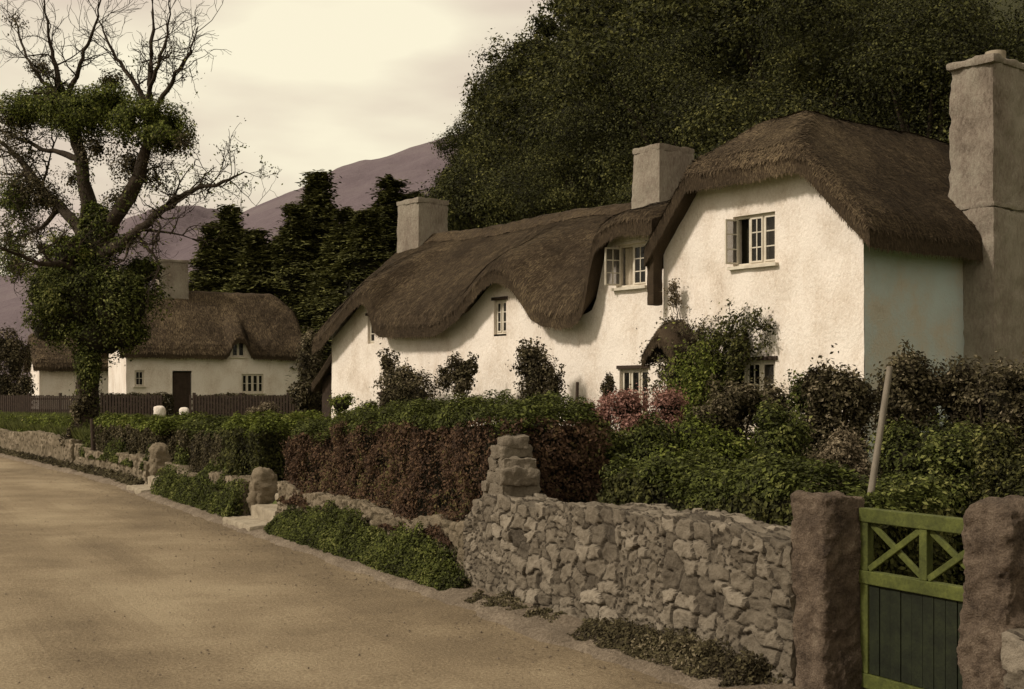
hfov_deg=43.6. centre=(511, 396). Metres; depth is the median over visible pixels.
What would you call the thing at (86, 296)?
old tree
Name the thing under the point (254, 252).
conifer
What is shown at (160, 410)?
boulder
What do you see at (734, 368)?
climbing rose
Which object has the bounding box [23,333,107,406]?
outbuilding
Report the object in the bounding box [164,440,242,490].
trailing plants
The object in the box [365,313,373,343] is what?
window
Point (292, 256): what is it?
conifer
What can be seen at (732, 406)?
shrub
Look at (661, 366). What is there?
climbing rose
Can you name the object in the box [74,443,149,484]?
stone wall
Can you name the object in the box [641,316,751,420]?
climbing rose
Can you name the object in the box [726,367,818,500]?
shrub
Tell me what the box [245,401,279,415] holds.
shrub
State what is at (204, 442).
hedge
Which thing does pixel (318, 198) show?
conifer
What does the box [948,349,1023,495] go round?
shrub
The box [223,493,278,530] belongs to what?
stone steps
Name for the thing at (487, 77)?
woodland tree
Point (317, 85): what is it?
sky
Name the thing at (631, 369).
window
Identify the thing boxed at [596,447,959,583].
hedge
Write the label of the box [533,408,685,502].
shrub
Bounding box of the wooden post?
[90,419,95,450]
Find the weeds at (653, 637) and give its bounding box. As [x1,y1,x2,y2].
[461,574,783,686]
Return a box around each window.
[133,370,145,386]
[230,343,246,357]
[242,374,265,393]
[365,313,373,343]
[491,296,507,334]
[605,242,646,290]
[614,365,649,417]
[725,212,778,269]
[740,356,777,431]
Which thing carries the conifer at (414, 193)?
on the ground at (1000, 6)
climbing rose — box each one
[622,305,720,425]
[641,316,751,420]
[661,278,689,389]
[692,298,777,394]
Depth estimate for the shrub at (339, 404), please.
29.95 m
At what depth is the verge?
10.74 m
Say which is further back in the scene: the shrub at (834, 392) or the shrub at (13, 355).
the shrub at (13, 355)
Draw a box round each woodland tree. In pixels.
[396,180,438,219]
[427,101,497,185]
[453,58,510,165]
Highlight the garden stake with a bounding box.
[575,382,578,402]
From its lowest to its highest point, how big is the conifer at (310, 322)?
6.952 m
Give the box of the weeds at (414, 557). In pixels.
[263,499,470,590]
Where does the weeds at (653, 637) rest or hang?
on the verge
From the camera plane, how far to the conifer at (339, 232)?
63.20 m
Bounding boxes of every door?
[172,372,190,415]
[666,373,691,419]
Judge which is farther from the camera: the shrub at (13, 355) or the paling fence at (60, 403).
the shrub at (13, 355)
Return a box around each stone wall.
[0,428,84,463]
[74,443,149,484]
[165,462,250,514]
[277,480,464,574]
[462,433,796,685]
[1001,628,1023,688]
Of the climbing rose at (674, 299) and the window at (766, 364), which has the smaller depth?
the window at (766, 364)
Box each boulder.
[153,406,165,415]
[179,407,188,415]
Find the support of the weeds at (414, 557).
on the verge
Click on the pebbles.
(604, 667)
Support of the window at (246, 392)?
in the thatched cottage at (206, 343)
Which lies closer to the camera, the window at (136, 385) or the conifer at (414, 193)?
the window at (136, 385)
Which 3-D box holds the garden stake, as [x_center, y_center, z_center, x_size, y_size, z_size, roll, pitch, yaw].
[1.007,0.687,19.996,0.075,1.828,0.061,0,0,-24]
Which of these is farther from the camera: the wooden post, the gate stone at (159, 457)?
the wooden post
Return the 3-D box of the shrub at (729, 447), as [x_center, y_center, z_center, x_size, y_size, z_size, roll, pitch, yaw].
[1.834,1.032,11.822,1.236,2.148,2.392,0,0,11]
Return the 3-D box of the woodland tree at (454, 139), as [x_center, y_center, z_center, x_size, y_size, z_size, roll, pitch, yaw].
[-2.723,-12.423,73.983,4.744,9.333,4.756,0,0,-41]
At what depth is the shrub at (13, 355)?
57.62 m
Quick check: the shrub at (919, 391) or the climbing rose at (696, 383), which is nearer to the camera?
the shrub at (919, 391)
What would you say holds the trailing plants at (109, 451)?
on the stone wall at (137, 460)
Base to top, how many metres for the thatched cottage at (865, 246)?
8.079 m
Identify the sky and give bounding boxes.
[0,0,564,392]
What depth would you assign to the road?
10.83 m
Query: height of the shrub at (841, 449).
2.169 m
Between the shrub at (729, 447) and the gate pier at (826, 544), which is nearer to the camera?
the gate pier at (826, 544)
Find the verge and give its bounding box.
[0,453,802,688]
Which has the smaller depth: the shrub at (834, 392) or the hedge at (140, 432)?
the shrub at (834, 392)
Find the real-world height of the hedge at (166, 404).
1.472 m
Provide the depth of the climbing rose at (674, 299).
22.34 m
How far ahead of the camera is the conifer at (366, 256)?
61.28 m
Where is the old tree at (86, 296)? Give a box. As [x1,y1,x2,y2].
[0,0,282,455]
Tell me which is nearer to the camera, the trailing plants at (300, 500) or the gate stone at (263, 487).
the trailing plants at (300, 500)
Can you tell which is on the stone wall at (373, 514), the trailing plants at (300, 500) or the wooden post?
the trailing plants at (300, 500)
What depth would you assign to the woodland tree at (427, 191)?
61.68 m
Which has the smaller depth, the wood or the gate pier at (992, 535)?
the gate pier at (992, 535)
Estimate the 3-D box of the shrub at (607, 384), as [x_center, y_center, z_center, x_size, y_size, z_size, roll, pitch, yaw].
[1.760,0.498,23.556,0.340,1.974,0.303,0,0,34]
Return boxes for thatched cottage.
[101,259,302,415]
[311,50,1023,484]
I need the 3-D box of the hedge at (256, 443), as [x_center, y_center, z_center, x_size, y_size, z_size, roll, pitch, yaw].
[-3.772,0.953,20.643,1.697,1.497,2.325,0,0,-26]
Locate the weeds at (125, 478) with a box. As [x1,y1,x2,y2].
[0,447,144,484]
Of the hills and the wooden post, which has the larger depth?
the hills
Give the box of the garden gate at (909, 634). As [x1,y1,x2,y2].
[859,507,964,688]
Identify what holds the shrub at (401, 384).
on the ground at (1000, 6)
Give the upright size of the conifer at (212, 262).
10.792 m
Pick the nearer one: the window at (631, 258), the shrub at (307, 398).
the window at (631, 258)
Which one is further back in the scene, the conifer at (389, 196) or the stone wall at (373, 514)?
the conifer at (389, 196)
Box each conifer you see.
[188,221,238,291]
[189,203,249,285]
[216,227,308,380]
[250,201,324,376]
[262,168,341,330]
[286,207,396,380]
[290,206,355,357]
[296,260,339,363]
[298,173,416,318]
[315,190,421,304]
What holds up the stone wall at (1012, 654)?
on the ground at (1000, 6)
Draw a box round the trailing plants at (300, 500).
[276,478,462,544]
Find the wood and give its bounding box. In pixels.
[410,0,1023,230]
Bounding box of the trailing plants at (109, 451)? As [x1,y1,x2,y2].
[78,431,150,469]
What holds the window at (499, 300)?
in the thatched cottage at (865, 246)
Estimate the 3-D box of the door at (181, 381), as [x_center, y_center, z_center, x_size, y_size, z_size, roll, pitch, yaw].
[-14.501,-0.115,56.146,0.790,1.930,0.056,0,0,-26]
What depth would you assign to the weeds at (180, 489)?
21.30 m
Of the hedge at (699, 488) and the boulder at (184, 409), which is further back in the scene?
the boulder at (184, 409)
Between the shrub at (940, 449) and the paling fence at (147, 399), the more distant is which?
the paling fence at (147, 399)
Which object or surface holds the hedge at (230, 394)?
on the ground at (1000, 6)
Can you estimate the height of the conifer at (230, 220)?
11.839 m
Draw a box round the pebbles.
[0,467,673,688]
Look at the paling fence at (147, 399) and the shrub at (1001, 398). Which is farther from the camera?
the paling fence at (147, 399)
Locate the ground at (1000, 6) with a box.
[74,0,1023,688]
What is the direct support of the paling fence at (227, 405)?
on the ground at (1000, 6)
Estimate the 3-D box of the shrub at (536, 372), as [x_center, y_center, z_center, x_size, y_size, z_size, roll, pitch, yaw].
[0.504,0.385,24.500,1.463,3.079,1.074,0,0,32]
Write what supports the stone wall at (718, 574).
on the verge
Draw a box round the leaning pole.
[867,366,892,492]
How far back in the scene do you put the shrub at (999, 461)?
9.49 m
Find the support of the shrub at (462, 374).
on the ground at (1000, 6)
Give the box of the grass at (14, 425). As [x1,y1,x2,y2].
[0,411,171,440]
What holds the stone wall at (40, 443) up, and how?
on the verge
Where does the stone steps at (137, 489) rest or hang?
on the ground at (1000, 6)
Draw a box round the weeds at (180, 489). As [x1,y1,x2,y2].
[150,463,249,517]
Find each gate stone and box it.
[148,442,171,475]
[246,467,277,513]
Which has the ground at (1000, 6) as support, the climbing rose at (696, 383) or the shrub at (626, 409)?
the shrub at (626, 409)
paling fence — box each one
[0,393,75,413]
[99,393,163,415]
[189,393,321,416]
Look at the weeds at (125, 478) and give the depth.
31.30 m
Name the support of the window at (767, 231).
in the thatched cottage at (865, 246)
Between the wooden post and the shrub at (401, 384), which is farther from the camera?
the wooden post
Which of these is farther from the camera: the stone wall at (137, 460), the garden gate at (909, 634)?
the stone wall at (137, 460)
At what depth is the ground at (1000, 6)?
61.73 m
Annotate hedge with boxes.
[93,411,204,461]
[99,391,175,416]
[166,411,288,472]
[199,392,321,417]
[218,409,332,480]
[279,389,617,525]
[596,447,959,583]
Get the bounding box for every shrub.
[0,322,37,411]
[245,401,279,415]
[286,326,326,419]
[325,390,378,428]
[369,343,452,429]
[435,350,478,425]
[505,336,569,424]
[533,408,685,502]
[565,380,688,480]
[598,371,616,419]
[643,392,773,493]
[683,372,794,457]
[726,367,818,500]
[788,343,891,486]
[804,422,877,494]
[860,407,1005,585]
[866,336,988,481]
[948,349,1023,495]
[952,417,1023,585]
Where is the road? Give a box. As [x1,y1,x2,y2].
[0,457,687,688]
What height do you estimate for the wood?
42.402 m
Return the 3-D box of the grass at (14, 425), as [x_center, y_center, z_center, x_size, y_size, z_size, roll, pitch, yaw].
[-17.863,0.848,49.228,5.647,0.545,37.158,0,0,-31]
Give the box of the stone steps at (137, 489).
[126,475,159,493]
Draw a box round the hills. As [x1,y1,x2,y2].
[0,134,457,382]
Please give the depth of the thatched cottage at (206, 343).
57.26 m
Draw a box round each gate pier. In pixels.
[790,490,865,688]
[956,495,1023,688]
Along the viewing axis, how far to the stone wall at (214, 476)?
20.22 m
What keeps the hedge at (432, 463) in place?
on the ground at (1000, 6)
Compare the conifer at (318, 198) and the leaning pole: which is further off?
the conifer at (318, 198)
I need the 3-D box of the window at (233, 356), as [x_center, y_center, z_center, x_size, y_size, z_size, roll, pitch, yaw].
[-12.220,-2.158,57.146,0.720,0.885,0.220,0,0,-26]
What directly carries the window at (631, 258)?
in the thatched cottage at (865, 246)

